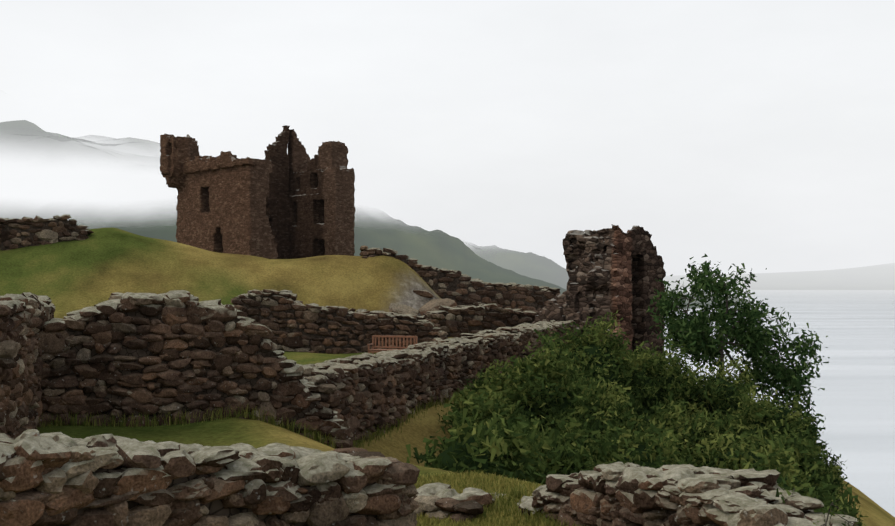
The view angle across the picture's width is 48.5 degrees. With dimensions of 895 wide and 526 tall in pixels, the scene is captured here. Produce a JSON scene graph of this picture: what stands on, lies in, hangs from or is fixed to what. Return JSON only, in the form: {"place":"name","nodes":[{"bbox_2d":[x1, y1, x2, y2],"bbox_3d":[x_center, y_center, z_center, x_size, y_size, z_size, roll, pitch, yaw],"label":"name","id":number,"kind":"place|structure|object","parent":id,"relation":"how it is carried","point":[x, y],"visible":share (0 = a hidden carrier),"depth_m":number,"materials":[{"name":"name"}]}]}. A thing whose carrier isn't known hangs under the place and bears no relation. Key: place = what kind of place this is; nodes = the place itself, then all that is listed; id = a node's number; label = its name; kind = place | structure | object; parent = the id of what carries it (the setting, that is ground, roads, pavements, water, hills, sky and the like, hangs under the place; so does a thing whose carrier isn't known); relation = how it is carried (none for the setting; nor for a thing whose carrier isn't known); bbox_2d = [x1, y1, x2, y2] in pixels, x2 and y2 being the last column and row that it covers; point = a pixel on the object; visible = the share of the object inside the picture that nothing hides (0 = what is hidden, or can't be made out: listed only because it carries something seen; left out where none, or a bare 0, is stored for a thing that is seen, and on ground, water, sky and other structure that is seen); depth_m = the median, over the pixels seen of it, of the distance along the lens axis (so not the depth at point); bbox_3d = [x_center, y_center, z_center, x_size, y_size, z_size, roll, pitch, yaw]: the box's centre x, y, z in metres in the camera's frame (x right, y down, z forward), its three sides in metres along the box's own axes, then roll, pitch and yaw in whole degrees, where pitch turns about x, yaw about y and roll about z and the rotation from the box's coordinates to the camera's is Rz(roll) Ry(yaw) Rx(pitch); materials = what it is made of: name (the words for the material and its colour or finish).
{"place":"outdoors","nodes":[
{"label":"outdoors","id":0,"kind":"place"},
{"bbox_2d":[0,292,55,439],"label":"return wall","id":1,"kind":"structure","parent":0,"point":[24,316],"depth_m":18.08,"materials":[{"name":"stone"}]},
{"bbox_2d":[0,214,93,250],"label":"stone wall","id":2,"kind":"structure","parent":0,"point":[45,235],"depth_m":57.36,"materials":[{"name":"stone"}]},
{"bbox_2d":[0,429,419,525],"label":"wall","id":3,"kind":"structure","parent":0,"point":[54,470],"depth_m":8.29,"materials":[{"name":"grey stone"}]},
{"bbox_2d":[37,381,503,448],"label":"grass","id":4,"kind":"structure","parent":0,"point":[122,423],"depth_m":20.99,"materials":[{"name":"green plant"}]},
{"bbox_2d":[231,289,447,353],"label":"wall","id":5,"kind":"structure","parent":0,"point":[299,341],"depth_m":39.91,"materials":[{"name":"brown stone"}]},
{"bbox_2d":[303,319,577,446],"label":"curtain wall","id":6,"kind":"structure","parent":0,"point":[417,369],"depth_m":29.71,"materials":[{"name":"stone"}]},
{"bbox_2d":[0,120,894,525],"bbox_3d":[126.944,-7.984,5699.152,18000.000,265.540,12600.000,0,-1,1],"label":"terrain","id":7,"kind":"structure","parent":0,"point":[124,254],"depth_m":58.55,"materials":[{"name":"green plant"}]},
{"bbox_2d":[35,290,352,448],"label":"stone wall","id":8,"kind":"structure","parent":7,"relation":"on","point":[59,342],"depth_m":20.60,"materials":[{"name":"brown stone"}]},
{"bbox_2d":[160,125,354,258],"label":"castle ruin","id":9,"kind":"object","parent":7,"relation":"on","point":[279,202],"depth_m":95.77,"materials":[{"name":"brown stone"}]},
{"bbox_2d":[367,335,417,353],"bbox_3d":[-2.007,3.137,36.328,1.760,0.938,0.565,0,-1,15],"label":"park bench","id":10,"kind":"object","parent":7,"relation":"on","point":[372,351],"visible":0.58,"depth_m":36.54,"materials":[{"name":"brown wood"}]},
{"bbox_2d":[389,298,456,315],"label":"rocks","id":11,"kind":"object","parent":7,"relation":"on","point":[433,305],"visible":0.35,"depth_m":58.80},
{"bbox_2d":[413,290,433,315],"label":"rock","id":12,"kind":"object","parent":7,"relation":"on","point":[424,293],"visible":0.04,"depth_m":60.07,"materials":[{"name":"brown stone"}]},
{"bbox_2d":[478,486,584,525],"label":"grass","id":13,"kind":"structure","parent":7,"relation":"on","point":[506,498],"depth_m":11.99,"materials":[{"name":"green plant"}]},
{"bbox_2d":[532,224,665,357],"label":"tall fragment wall","id":14,"kind":"structure","parent":7,"relation":"on","point":[614,269],"depth_m":47.95,"materials":[{"name":"brown stone"}]},
{"bbox_2d":[437,343,816,497],"bbox_3d":[7.426,6.357,30.317,14.584,7.488,28.713,0,-1,1],"label":"bush foliage","id":15,"kind":"object","parent":7,"relation":"on","point":[640,448],"visible":0.04,"depth_m":28.55,"materials":[{"name":"green plant"}]},
{"bbox_2d":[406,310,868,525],"bbox_3d":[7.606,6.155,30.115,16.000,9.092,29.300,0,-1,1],"label":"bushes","id":16,"kind":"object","parent":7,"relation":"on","point":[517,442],"visible":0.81,"depth_m":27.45,"materials":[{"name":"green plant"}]},
{"bbox_2d":[647,254,830,448],"bbox_3d":[11.642,3.983,39.443,7.279,8.732,4.796,0,-1,1],"label":"ash tree","id":17,"kind":"object","parent":7,"relation":"on","point":[755,331],"depth_m":38.93,"materials":[{"name":"green plant"}]},
{"bbox_2d":[776,476,865,525],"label":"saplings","id":18,"kind":"object","parent":7,"relation":"on","point":[778,493],"depth_m":8.57,"materials":[{"name":"green plant"}]},
{"bbox_2d":[0,0,894,275],"label":"sky","id":19,"kind":"structure","parent":0,"point":[757,134],"materials":[{"name":"white"}]},
{"bbox_2d":[359,245,559,311],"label":"curtain wall","id":20,"kind":"structure","parent":0,"point":[503,298],"depth_m":63.61,"materials":[{"name":"brown stone"}]},
{"bbox_2d":[411,482,528,522],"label":"rocks","id":21,"kind":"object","parent":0,"point":[438,499],"depth_m":12.02,"materials":[{"name":"grey stone"}]},
{"bbox_2d":[423,302,538,337],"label":"stone wall","id":22,"kind":"structure","parent":0,"point":[453,325],"depth_m":51.92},
{"bbox_2d":[414,469,561,525],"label":"lawn grass","id":23,"kind":"structure","parent":0,"point":[457,482],"depth_m":12.98,"materials":[{"name":"green plant"}]},
{"bbox_2d":[518,462,857,525],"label":"wall","id":24,"kind":"structure","parent":0,"point":[629,494],"depth_m":9.67,"materials":[{"name":"grey stone"}]},
{"bbox_2d":[663,290,894,516],"bbox_3d":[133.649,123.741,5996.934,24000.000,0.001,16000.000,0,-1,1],"label":"loch water","id":25,"kind":"structure","parent":0,"point":[854,401],"depth_m":262.30,"materials":[{"name":"grey liquid"}]}
]}

